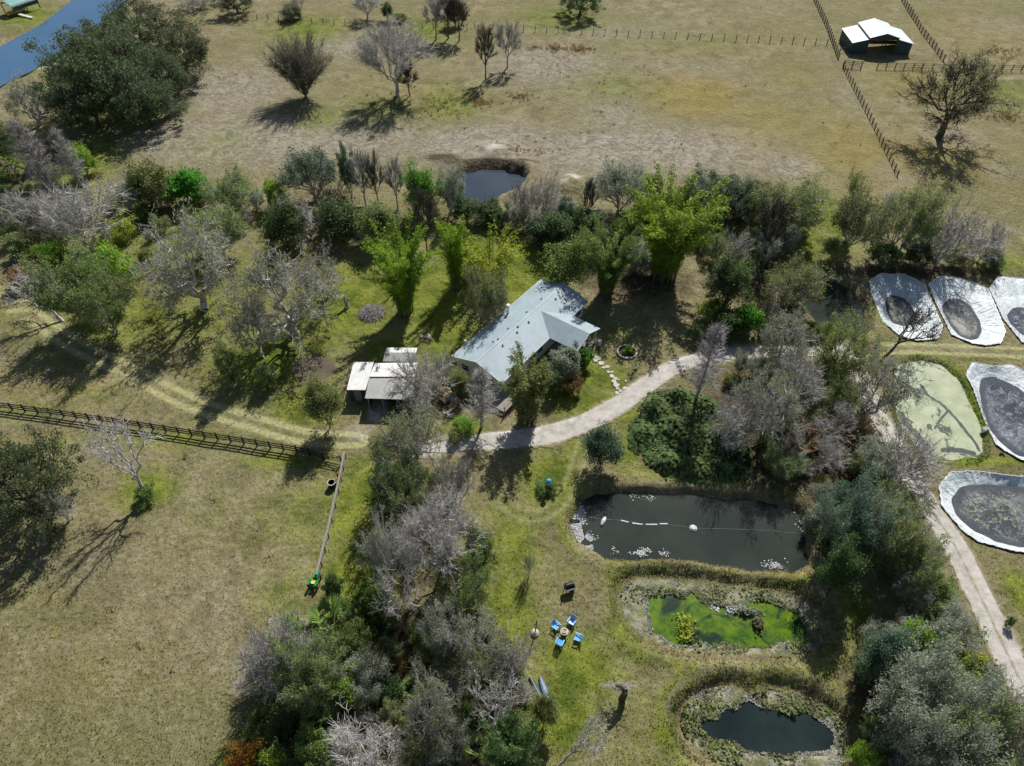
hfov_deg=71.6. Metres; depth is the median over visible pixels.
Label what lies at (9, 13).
yellow boat
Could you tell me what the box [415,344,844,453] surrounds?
driveway
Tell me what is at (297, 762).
scrub tree
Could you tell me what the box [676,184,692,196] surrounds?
shrub
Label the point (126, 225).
shrub
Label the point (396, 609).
dead tree
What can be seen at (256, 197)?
scrub tree
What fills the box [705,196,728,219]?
scrub tree
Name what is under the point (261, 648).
bare scrub
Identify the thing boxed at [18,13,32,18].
dock
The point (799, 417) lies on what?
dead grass
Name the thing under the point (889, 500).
bare scrub
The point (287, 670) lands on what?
shrub
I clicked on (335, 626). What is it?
shrub
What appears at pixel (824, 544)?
shrub
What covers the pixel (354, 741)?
bare scrub
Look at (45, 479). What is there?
oak tree
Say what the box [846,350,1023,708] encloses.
sandy lane
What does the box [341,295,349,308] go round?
tree stump
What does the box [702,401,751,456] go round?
bare scrub
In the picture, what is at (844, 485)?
shrub
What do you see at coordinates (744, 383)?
shrub
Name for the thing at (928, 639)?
shrub
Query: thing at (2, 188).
shrub
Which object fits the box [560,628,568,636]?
round table
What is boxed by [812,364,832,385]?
scrub tree
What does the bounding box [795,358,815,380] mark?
bare scrub
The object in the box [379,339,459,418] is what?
bare scrub
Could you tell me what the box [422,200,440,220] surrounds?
scrub tree
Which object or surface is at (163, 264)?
mossy oak
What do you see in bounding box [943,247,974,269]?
shrub
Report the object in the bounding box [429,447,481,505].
bare scrub
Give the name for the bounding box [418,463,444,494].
scrub tree
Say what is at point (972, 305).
pond liner
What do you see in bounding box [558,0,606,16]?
oak tree
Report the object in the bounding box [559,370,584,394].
clipped bush
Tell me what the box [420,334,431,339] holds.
rubble heap
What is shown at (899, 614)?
scrub tree
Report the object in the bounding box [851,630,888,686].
scrub tree
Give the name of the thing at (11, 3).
boat shelter
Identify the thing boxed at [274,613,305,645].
shrub
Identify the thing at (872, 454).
scrub tree
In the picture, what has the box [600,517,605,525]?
white buoy
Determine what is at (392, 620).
shrub
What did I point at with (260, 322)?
mossy oak
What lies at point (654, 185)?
shrub
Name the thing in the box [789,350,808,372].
palmetto
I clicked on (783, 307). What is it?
broadleaf shrub
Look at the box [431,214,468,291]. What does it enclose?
bamboo clump
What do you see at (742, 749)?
marsh plants
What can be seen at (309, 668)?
scrub tree
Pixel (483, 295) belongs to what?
scrub tree
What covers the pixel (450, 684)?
bare scrub
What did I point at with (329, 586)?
shrub
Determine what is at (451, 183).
scrub tree
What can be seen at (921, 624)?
shrub
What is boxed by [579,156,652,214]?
scrub tree
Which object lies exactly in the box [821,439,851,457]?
shrub
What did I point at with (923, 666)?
scrub tree
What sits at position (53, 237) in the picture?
scrub tree
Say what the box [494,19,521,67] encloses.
bare tree
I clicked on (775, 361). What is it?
bare scrub
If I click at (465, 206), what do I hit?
tall shrub
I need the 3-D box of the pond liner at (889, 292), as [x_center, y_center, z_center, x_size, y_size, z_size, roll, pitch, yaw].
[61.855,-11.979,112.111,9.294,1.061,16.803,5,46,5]
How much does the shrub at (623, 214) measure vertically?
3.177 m
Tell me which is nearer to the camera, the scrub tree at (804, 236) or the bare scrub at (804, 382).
the bare scrub at (804, 382)
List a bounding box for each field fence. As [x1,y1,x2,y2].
[245,13,828,44]
[814,0,840,58]
[842,62,899,175]
[902,0,946,60]
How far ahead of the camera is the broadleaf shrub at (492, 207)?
126.05 m
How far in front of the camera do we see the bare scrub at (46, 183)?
131.22 m
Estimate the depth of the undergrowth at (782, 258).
123.18 m
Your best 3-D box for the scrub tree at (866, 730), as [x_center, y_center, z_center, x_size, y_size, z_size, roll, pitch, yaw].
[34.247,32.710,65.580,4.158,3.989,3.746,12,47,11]
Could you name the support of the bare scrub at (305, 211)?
on the ground at (260, 120)
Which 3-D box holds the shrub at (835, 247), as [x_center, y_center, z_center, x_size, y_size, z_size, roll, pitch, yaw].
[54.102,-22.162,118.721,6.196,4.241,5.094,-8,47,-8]
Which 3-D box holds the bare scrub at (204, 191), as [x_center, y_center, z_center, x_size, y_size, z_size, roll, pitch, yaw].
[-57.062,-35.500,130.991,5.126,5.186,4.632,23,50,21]
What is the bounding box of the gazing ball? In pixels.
[546,478,550,488]
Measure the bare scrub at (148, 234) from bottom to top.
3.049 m
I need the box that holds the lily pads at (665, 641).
[619,577,826,654]
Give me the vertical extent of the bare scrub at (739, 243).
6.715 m
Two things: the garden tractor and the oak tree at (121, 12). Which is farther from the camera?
the oak tree at (121, 12)
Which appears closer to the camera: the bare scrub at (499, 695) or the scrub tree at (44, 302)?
the bare scrub at (499, 695)
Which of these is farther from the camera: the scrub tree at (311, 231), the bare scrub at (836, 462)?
the scrub tree at (311, 231)
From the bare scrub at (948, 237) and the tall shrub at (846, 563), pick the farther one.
the bare scrub at (948, 237)
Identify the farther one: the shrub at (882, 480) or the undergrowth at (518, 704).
the shrub at (882, 480)
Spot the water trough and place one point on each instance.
(331, 483)
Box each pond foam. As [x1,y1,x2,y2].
[571,503,597,549]
[628,547,650,555]
[706,601,738,615]
[761,558,787,569]
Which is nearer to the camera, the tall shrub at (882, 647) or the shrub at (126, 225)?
the tall shrub at (882, 647)
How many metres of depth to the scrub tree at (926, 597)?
75.07 m
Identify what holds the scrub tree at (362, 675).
on the ground at (260, 120)
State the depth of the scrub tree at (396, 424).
85.28 m
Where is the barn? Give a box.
[840,18,913,54]
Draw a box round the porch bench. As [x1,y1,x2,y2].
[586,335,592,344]
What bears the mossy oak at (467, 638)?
on the ground at (260, 120)
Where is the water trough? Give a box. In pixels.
[327,479,335,488]
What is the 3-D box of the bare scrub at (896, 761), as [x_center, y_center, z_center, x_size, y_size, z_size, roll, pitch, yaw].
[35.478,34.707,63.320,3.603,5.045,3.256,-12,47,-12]
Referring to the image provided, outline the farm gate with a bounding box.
[321,451,341,461]
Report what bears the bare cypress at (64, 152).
on the ground at (260, 120)
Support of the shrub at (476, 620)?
on the ground at (260, 120)
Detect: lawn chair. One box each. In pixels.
[551,619,560,631]
[555,637,564,648]
[567,614,576,626]
[573,632,583,643]
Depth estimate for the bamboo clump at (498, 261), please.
110.73 m
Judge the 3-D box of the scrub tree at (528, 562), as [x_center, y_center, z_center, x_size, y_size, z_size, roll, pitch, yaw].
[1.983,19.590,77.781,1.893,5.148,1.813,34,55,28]
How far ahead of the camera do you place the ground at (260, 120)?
103.83 m
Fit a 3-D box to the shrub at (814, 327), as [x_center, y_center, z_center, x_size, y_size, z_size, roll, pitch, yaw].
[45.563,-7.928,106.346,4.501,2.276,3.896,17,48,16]
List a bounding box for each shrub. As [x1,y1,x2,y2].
[0,173,11,181]
[0,183,21,212]
[0,258,41,290]
[5,228,42,263]
[11,183,53,203]
[28,240,72,267]
[38,71,59,87]
[65,140,100,179]
[82,239,142,287]
[104,213,137,244]
[121,154,179,209]
[130,166,162,211]
[133,481,158,509]
[135,247,156,263]
[137,210,151,226]
[161,166,210,204]
[172,199,196,216]
[223,736,266,765]
[229,702,284,753]
[243,731,297,765]
[252,360,277,388]
[253,192,312,250]
[255,211,268,220]
[256,745,294,765]
[262,178,292,210]
[272,659,298,692]
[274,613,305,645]
[276,4,303,18]
[289,723,339,765]
[296,368,347,430]
[301,620,323,642]
[312,193,373,240]
[318,571,344,599]
[322,622,344,640]
[325,660,371,711]
[334,613,377,660]
[344,580,395,623]
[350,198,402,241]
[374,615,399,636]
[376,673,413,703]
[384,209,399,227]
[393,13,411,23]
[398,156,448,209]
[404,618,433,650]
[424,609,439,626]
[439,595,454,612]
[445,190,484,224]
[445,368,472,393]
[448,427,465,445]
[452,414,478,437]
[454,699,479,724]
[461,521,501,571]
[463,605,498,647]
[475,195,506,226]
[488,211,511,227]
[490,644,527,680]
[497,635,511,650]
[502,706,531,730]
[522,215,558,246]
[529,689,561,730]
[530,208,581,246]
[536,232,592,289]
[545,368,562,397]
[548,340,582,377]
[568,200,614,238]
[575,346,598,367]
[578,419,627,472]
[606,216,628,237]
[616,208,640,227]
[625,344,633,352]
[627,252,654,273]
[638,173,658,199]
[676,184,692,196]
[687,324,705,342]
[694,293,727,322]
[700,243,760,308]
[704,216,724,233]
[710,297,753,339]
[722,371,742,387]
[729,301,766,335]
[736,213,753,224]
[738,238,750,251]
[739,375,764,395]
[747,244,760,258]
[748,221,760,233]
[754,431,777,443]
[758,450,778,463]
[772,301,798,323]
[775,303,807,321]
[795,399,842,443]
[801,321,826,338]
[801,502,826,530]
[804,355,847,380]
[812,530,872,603]
[815,526,851,565]
[816,236,851,263]
[816,473,834,487]
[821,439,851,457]
[838,479,852,493]
[841,451,867,476]
[845,739,886,765]
[851,622,922,684]
[863,240,908,268]
[863,751,888,765]
[867,471,895,497]
[875,684,904,706]
[879,537,893,572]
[898,616,937,650]
[900,240,938,272]
[909,604,935,627]
[914,628,964,668]
[925,570,959,601]
[928,597,958,629]
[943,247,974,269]
[952,650,988,680]
[953,641,972,662]
[978,250,1005,272]
[1003,616,1017,628]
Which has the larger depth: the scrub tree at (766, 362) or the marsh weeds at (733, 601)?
the scrub tree at (766, 362)
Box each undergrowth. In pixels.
[0,146,76,219]
[2,182,266,268]
[260,595,538,765]
[283,191,813,278]
[365,453,479,575]
[736,323,897,572]
[855,577,1010,756]
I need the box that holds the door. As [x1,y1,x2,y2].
[354,391,362,400]
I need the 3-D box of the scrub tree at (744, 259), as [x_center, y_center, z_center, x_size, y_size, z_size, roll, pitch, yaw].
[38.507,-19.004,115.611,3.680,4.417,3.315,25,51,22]
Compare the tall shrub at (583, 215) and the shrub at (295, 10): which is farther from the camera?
the shrub at (295, 10)
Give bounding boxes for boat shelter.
[0,0,40,15]
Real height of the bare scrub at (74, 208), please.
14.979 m
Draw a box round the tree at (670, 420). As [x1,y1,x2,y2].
[626,385,754,489]
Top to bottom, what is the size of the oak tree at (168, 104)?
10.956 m
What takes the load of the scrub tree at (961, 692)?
on the ground at (260, 120)
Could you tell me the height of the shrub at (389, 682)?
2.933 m
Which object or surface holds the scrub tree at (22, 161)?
on the ground at (260, 120)
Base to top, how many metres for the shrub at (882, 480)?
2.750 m
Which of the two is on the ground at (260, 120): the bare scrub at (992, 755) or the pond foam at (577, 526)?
the bare scrub at (992, 755)
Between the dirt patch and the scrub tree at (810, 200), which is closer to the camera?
the dirt patch
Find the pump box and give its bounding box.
[980,426,988,432]
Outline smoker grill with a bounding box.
[563,581,574,592]
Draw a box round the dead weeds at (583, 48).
[5,42,1023,671]
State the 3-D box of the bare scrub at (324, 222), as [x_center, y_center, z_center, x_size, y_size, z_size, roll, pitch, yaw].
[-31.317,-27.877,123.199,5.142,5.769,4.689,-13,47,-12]
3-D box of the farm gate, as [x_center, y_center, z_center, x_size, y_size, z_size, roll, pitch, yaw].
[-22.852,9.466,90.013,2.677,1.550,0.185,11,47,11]
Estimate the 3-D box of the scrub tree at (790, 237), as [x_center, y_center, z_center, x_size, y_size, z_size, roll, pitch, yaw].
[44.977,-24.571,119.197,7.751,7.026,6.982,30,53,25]
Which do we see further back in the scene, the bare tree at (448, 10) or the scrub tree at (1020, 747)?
the bare tree at (448, 10)
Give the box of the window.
[461,362,468,371]
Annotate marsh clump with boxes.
[669,606,700,648]
[733,604,765,615]
[752,613,764,633]
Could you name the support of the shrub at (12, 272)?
on the ground at (260, 120)
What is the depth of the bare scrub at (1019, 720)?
61.74 m
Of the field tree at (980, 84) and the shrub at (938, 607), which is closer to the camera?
the shrub at (938, 607)
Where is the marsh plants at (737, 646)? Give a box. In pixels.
[676,578,826,657]
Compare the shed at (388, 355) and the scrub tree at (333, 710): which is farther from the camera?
the shed at (388, 355)
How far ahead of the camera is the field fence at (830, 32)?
190.92 m
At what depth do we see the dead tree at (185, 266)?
110.78 m
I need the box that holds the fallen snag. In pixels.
[602,680,639,701]
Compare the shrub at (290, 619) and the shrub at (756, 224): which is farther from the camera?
the shrub at (756, 224)
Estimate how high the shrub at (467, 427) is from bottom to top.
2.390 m
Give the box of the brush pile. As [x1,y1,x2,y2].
[356,303,386,323]
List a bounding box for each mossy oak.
[0,66,55,126]
[117,197,240,323]
[211,236,342,358]
[215,278,281,359]
[290,230,348,304]
[380,656,462,749]
[433,602,529,707]
[729,355,817,453]
[756,296,823,363]
[837,337,923,416]
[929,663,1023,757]
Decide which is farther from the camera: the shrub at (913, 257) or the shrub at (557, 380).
the shrub at (913, 257)
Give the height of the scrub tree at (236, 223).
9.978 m
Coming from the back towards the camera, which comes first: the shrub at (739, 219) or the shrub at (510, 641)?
the shrub at (739, 219)
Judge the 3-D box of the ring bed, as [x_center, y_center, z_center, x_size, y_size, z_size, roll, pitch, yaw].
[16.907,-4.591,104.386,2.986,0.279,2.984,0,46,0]
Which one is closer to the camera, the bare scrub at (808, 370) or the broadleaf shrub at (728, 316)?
the bare scrub at (808, 370)
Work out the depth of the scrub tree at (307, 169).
127.78 m
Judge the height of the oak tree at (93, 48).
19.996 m
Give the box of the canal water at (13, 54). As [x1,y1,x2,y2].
[0,0,123,85]
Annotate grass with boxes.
[0,160,72,222]
[21,182,256,296]
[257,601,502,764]
[278,202,808,279]
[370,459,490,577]
[565,482,817,572]
[609,565,842,664]
[668,669,860,765]
[734,328,887,495]
[798,274,875,339]
[854,589,1011,760]
[888,353,991,464]
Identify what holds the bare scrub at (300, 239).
on the ground at (260, 120)
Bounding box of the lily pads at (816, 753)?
[686,685,844,765]
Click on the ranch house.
(540, 318)
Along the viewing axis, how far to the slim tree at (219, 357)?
96.18 m
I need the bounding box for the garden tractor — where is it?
[307,570,322,588]
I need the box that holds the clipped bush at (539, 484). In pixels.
[535,473,564,495]
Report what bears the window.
in the ranch house
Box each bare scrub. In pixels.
[0,187,66,233]
[0,207,16,223]
[15,208,69,243]
[27,173,132,249]
[36,488,76,521]
[37,176,63,197]
[46,185,63,205]
[136,261,147,272]
[140,228,154,240]
[176,0,216,11]
[198,175,212,202]
[230,603,312,706]
[231,644,272,700]
[233,206,253,221]
[260,189,317,241]
[268,603,307,648]
[275,0,306,22]
[291,235,304,246]
[293,632,323,656]
[304,171,354,220]
[317,210,337,234]
[321,696,409,765]
[352,708,380,730]
[354,230,375,241]
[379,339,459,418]
[398,543,426,573]
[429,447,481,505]
[433,615,474,661]
[444,676,465,702]
[451,569,483,607]
[480,676,516,711]
[489,628,534,686]
[504,174,544,220]
[512,674,537,703]
[523,205,549,226]
[528,166,563,214]
[540,197,576,214]
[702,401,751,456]
[714,380,782,440]
[722,225,756,260]
[756,389,778,409]
[763,297,781,314]
[764,348,827,417]
[769,347,802,382]
[773,431,809,465]
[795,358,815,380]
[796,458,814,476]
[799,406,844,447]
[811,427,854,475]
[821,398,860,434]
[863,483,894,499]
[866,477,911,533]
[871,410,957,495]
[885,754,924,765]
[886,615,921,651]
[912,187,999,266]
[958,212,1023,264]
[978,744,1020,765]
[979,671,1023,760]
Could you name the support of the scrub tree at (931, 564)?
on the ground at (260, 120)
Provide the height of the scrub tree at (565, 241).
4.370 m
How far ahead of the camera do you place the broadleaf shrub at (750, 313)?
104.45 m
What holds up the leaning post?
on the ground at (260, 120)
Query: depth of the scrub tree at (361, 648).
71.16 m
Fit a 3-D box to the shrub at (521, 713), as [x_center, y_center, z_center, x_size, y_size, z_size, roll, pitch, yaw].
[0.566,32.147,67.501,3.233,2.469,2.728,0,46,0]
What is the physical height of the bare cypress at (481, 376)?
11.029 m
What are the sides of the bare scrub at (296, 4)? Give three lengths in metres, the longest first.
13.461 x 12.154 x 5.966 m
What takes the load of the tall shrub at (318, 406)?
on the ground at (260, 120)
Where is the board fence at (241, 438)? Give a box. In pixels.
[0,402,322,458]
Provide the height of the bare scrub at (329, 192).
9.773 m
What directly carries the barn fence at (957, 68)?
on the ground at (260, 120)
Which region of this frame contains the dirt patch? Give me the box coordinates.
[290,355,336,380]
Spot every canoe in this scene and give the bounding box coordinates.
[529,675,541,697]
[539,675,549,701]
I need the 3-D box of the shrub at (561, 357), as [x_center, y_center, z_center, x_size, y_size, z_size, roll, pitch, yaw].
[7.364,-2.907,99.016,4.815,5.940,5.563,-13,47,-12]
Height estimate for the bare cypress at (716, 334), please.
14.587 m
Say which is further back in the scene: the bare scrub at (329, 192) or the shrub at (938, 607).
the bare scrub at (329, 192)
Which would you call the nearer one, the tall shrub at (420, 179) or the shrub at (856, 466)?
the shrub at (856, 466)
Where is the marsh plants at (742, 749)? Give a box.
[680,686,835,765]
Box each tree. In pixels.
[0,121,27,169]
[0,215,24,240]
[0,406,99,543]
[0,444,35,508]
[1,259,63,321]
[12,156,31,173]
[14,234,127,321]
[21,16,165,127]
[38,162,61,183]
[40,36,112,106]
[40,221,72,251]
[42,62,129,128]
[42,262,139,335]
[61,11,140,77]
[74,406,163,495]
[88,233,114,255]
[94,0,198,56]
[94,205,117,220]
[99,167,146,213]
[101,70,188,133]
[105,43,197,103]
[126,14,214,82]
[148,211,172,230]
[155,218,194,281]
[179,200,250,256]
[197,159,253,214]
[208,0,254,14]
[209,339,241,384]
[244,185,265,210]
[253,28,338,97]
[264,619,350,712]
[270,142,340,199]
[272,654,334,719]
[290,755,310,765]
[304,220,317,233]
[306,651,337,690]
[319,687,356,716]
[327,642,393,712]
[328,724,364,765]
[335,140,357,203]
[336,615,373,661]
[338,595,368,631]
[345,143,378,205]
[349,0,383,18]
[349,12,443,96]
[350,748,385,765]
[351,495,404,580]
[355,648,443,746]
[358,146,383,201]
[364,436,429,508]
[367,555,422,631]
[368,395,450,469]
[373,500,401,529]
[373,632,408,667]
[375,152,405,209]
[377,697,414,733]
[379,1,392,16]
[384,472,434,529]
[387,480,494,585]
[390,733,443,765]
[395,61,419,95]
[404,184,439,252]
[407,640,435,665]
[413,628,476,684]
[414,573,466,660]
[418,348,458,388]
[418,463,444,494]
[419,0,450,39]
[419,707,475,765]
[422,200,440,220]
[428,540,494,626]
[432,0,461,38]
[432,156,465,213]
[449,0,469,40]
[462,261,510,324]
[463,649,501,683]
[466,668,524,729]
[472,211,485,222]
[473,20,500,79]
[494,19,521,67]
[501,198,528,228]
[520,545,535,573]
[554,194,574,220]
[554,230,579,247]
[557,709,615,765]
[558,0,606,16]
[573,224,605,247]
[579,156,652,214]
[579,177,599,209]
[600,211,608,229]
[626,241,648,263]
[626,385,754,489]
[646,169,664,200]
[682,162,748,220]
[697,222,712,250]
[703,229,727,262]
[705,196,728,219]
[721,171,760,207]
[722,179,782,227]
[732,347,754,373]
[740,252,759,277]
[741,170,843,232]
[744,225,769,245]
[748,352,777,385]
[753,191,796,262]
[754,237,779,264]
[755,215,803,255]
[760,202,802,225]
[760,315,776,331]
[761,248,841,313]
[761,440,808,481]
[774,371,812,409]
[779,414,795,434]
[791,432,814,455]
[795,228,809,246]
[807,478,841,508]
[812,305,899,390]
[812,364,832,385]
[812,458,912,559]
[820,373,860,412]
[823,510,889,567]
[829,163,901,249]
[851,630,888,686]
[852,435,909,482]
[855,616,910,656]
[857,478,936,582]
[859,714,900,756]
[860,698,886,721]
[863,614,1023,757]
[864,681,1015,765]
[871,174,965,249]
[871,190,905,230]
[879,298,959,362]
[881,531,953,604]
[886,41,1022,139]
[888,477,919,508]
[890,563,937,612]
[892,606,925,631]
[892,724,931,761]
[902,522,946,571]
[925,679,980,723]
[925,688,1023,765]
[928,595,991,655]
[929,601,964,629]
[944,660,999,703]
[958,652,1009,693]
[983,685,1023,765]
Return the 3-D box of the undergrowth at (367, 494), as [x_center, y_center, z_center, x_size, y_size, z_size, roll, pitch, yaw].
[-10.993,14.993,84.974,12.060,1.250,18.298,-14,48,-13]
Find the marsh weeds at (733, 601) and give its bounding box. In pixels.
[621,583,808,658]
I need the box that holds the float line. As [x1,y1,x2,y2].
[590,517,797,533]
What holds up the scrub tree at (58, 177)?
on the ground at (260, 120)
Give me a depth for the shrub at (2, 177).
137.37 m
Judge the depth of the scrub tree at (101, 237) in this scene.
118.92 m
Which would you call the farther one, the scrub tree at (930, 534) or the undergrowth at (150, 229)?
the undergrowth at (150, 229)
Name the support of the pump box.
on the ground at (260, 120)
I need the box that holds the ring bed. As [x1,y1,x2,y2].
[617,344,636,358]
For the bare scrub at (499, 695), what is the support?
on the ground at (260, 120)
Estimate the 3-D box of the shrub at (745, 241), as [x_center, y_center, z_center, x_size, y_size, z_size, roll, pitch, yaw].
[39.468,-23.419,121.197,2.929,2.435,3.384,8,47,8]
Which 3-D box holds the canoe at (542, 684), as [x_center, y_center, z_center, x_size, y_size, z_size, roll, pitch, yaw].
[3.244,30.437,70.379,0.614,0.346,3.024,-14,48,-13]
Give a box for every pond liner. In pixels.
[869,273,942,340]
[929,276,1005,345]
[939,470,1023,552]
[966,362,1023,459]
[989,276,1023,342]
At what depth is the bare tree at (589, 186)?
121.99 m
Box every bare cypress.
[2,116,65,190]
[46,126,89,186]
[460,364,500,428]
[679,321,728,398]
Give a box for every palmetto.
[295,697,339,745]
[306,594,348,646]
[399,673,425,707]
[456,731,493,765]
[781,417,819,462]
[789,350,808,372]
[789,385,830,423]
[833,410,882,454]
[843,431,861,447]
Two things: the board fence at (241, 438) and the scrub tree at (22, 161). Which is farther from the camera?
the scrub tree at (22, 161)
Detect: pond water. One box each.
[445,169,525,205]
[570,492,808,572]
[646,590,809,651]
[700,698,834,760]
[800,280,868,339]
[894,360,982,459]
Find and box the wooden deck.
[489,386,513,414]
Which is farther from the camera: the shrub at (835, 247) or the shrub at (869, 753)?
the shrub at (835, 247)
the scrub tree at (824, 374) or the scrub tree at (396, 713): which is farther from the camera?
the scrub tree at (824, 374)
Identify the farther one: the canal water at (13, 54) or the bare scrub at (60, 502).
the canal water at (13, 54)
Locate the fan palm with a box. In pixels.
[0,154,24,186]
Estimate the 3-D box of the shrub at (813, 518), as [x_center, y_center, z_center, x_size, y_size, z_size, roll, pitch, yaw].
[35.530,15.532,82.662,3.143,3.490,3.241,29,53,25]
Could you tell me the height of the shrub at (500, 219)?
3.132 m
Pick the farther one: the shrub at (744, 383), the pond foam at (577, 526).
the shrub at (744, 383)
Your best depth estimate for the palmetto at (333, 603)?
72.66 m
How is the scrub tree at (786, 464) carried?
on the ground at (260, 120)
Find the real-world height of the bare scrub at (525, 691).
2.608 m
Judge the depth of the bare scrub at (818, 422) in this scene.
90.62 m
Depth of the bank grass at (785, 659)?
76.83 m
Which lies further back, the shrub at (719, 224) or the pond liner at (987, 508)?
the shrub at (719, 224)
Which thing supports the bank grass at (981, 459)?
on the ground at (260, 120)
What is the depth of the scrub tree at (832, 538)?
78.00 m
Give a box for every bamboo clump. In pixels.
[359,211,438,316]
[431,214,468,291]
[455,218,529,287]
[460,236,490,276]
[476,706,543,765]
[495,341,555,426]
[578,211,645,296]
[623,161,731,283]
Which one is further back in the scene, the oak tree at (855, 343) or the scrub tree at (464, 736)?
the oak tree at (855, 343)
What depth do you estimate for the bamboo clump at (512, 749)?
56.20 m
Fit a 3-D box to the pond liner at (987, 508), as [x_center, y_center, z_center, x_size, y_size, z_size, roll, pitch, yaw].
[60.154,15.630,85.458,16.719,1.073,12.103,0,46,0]
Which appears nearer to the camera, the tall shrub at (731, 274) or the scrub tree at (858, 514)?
the scrub tree at (858, 514)
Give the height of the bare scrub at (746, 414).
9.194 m
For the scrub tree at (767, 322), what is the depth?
106.34 m
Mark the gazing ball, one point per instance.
(548, 481)
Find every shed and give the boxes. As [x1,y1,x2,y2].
[347,362,373,400]
[365,377,415,410]
[369,362,416,377]
[383,347,416,362]
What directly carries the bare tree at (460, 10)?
on the ground at (260, 120)
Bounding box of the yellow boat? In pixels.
[5,8,25,15]
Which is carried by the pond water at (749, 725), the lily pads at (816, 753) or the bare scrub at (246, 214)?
the lily pads at (816, 753)
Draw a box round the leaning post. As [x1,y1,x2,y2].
[531,620,539,637]
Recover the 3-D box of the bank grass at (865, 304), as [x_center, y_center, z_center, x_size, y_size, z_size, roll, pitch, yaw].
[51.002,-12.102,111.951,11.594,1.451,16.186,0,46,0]
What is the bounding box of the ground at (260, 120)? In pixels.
[0,0,1023,765]
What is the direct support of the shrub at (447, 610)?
on the ground at (260, 120)
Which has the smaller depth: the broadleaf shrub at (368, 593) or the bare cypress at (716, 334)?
the broadleaf shrub at (368, 593)
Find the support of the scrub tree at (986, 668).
on the ground at (260, 120)
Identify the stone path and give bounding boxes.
[592,354,627,393]
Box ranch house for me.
[452,279,599,392]
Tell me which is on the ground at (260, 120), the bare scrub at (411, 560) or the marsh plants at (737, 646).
the bare scrub at (411, 560)
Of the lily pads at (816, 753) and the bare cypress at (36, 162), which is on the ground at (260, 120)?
the bare cypress at (36, 162)
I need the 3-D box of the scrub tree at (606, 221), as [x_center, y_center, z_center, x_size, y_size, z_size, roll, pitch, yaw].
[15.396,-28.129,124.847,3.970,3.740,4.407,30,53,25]
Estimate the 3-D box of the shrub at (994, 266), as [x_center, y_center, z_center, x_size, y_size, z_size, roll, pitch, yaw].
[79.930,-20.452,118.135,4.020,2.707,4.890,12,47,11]
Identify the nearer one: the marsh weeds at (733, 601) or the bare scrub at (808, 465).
the marsh weeds at (733, 601)
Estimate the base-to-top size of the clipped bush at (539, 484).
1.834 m
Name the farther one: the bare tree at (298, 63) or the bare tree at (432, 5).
the bare tree at (432, 5)
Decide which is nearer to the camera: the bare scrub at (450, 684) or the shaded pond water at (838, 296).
the bare scrub at (450, 684)
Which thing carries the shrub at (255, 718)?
on the ground at (260, 120)
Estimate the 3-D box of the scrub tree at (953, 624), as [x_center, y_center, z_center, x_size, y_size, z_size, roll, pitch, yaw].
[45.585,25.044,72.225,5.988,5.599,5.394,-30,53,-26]
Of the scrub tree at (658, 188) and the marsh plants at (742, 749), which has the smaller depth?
the marsh plants at (742, 749)
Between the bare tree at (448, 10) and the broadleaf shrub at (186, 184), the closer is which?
the broadleaf shrub at (186, 184)
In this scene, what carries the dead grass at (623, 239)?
on the ground at (260, 120)
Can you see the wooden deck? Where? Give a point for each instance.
(503, 404)
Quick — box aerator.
[689,525,696,531]
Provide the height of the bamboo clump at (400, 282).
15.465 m
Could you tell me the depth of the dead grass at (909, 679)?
71.16 m
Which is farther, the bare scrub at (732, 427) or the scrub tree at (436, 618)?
the bare scrub at (732, 427)
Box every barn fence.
[843,60,863,67]
[876,63,1023,71]
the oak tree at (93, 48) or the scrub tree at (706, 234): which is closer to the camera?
the scrub tree at (706, 234)
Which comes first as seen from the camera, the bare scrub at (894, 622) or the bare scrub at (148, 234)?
the bare scrub at (894, 622)
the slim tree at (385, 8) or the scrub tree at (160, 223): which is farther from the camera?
the slim tree at (385, 8)
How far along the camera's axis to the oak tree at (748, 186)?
124.42 m
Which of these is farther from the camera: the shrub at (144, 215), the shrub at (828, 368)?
the shrub at (144, 215)
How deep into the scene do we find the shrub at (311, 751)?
64.24 m
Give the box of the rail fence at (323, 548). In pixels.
[315,451,346,573]
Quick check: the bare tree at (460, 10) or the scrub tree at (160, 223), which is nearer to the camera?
the scrub tree at (160, 223)
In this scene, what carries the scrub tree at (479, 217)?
on the ground at (260, 120)
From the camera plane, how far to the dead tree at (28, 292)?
106.24 m
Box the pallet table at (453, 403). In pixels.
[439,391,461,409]
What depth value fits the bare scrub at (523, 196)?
124.83 m
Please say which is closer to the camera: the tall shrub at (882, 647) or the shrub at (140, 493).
the tall shrub at (882, 647)
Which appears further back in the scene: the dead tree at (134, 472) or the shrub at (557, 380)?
the shrub at (557, 380)
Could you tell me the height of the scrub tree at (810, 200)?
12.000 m
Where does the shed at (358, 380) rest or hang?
on the ground at (260, 120)
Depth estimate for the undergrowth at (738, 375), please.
95.39 m

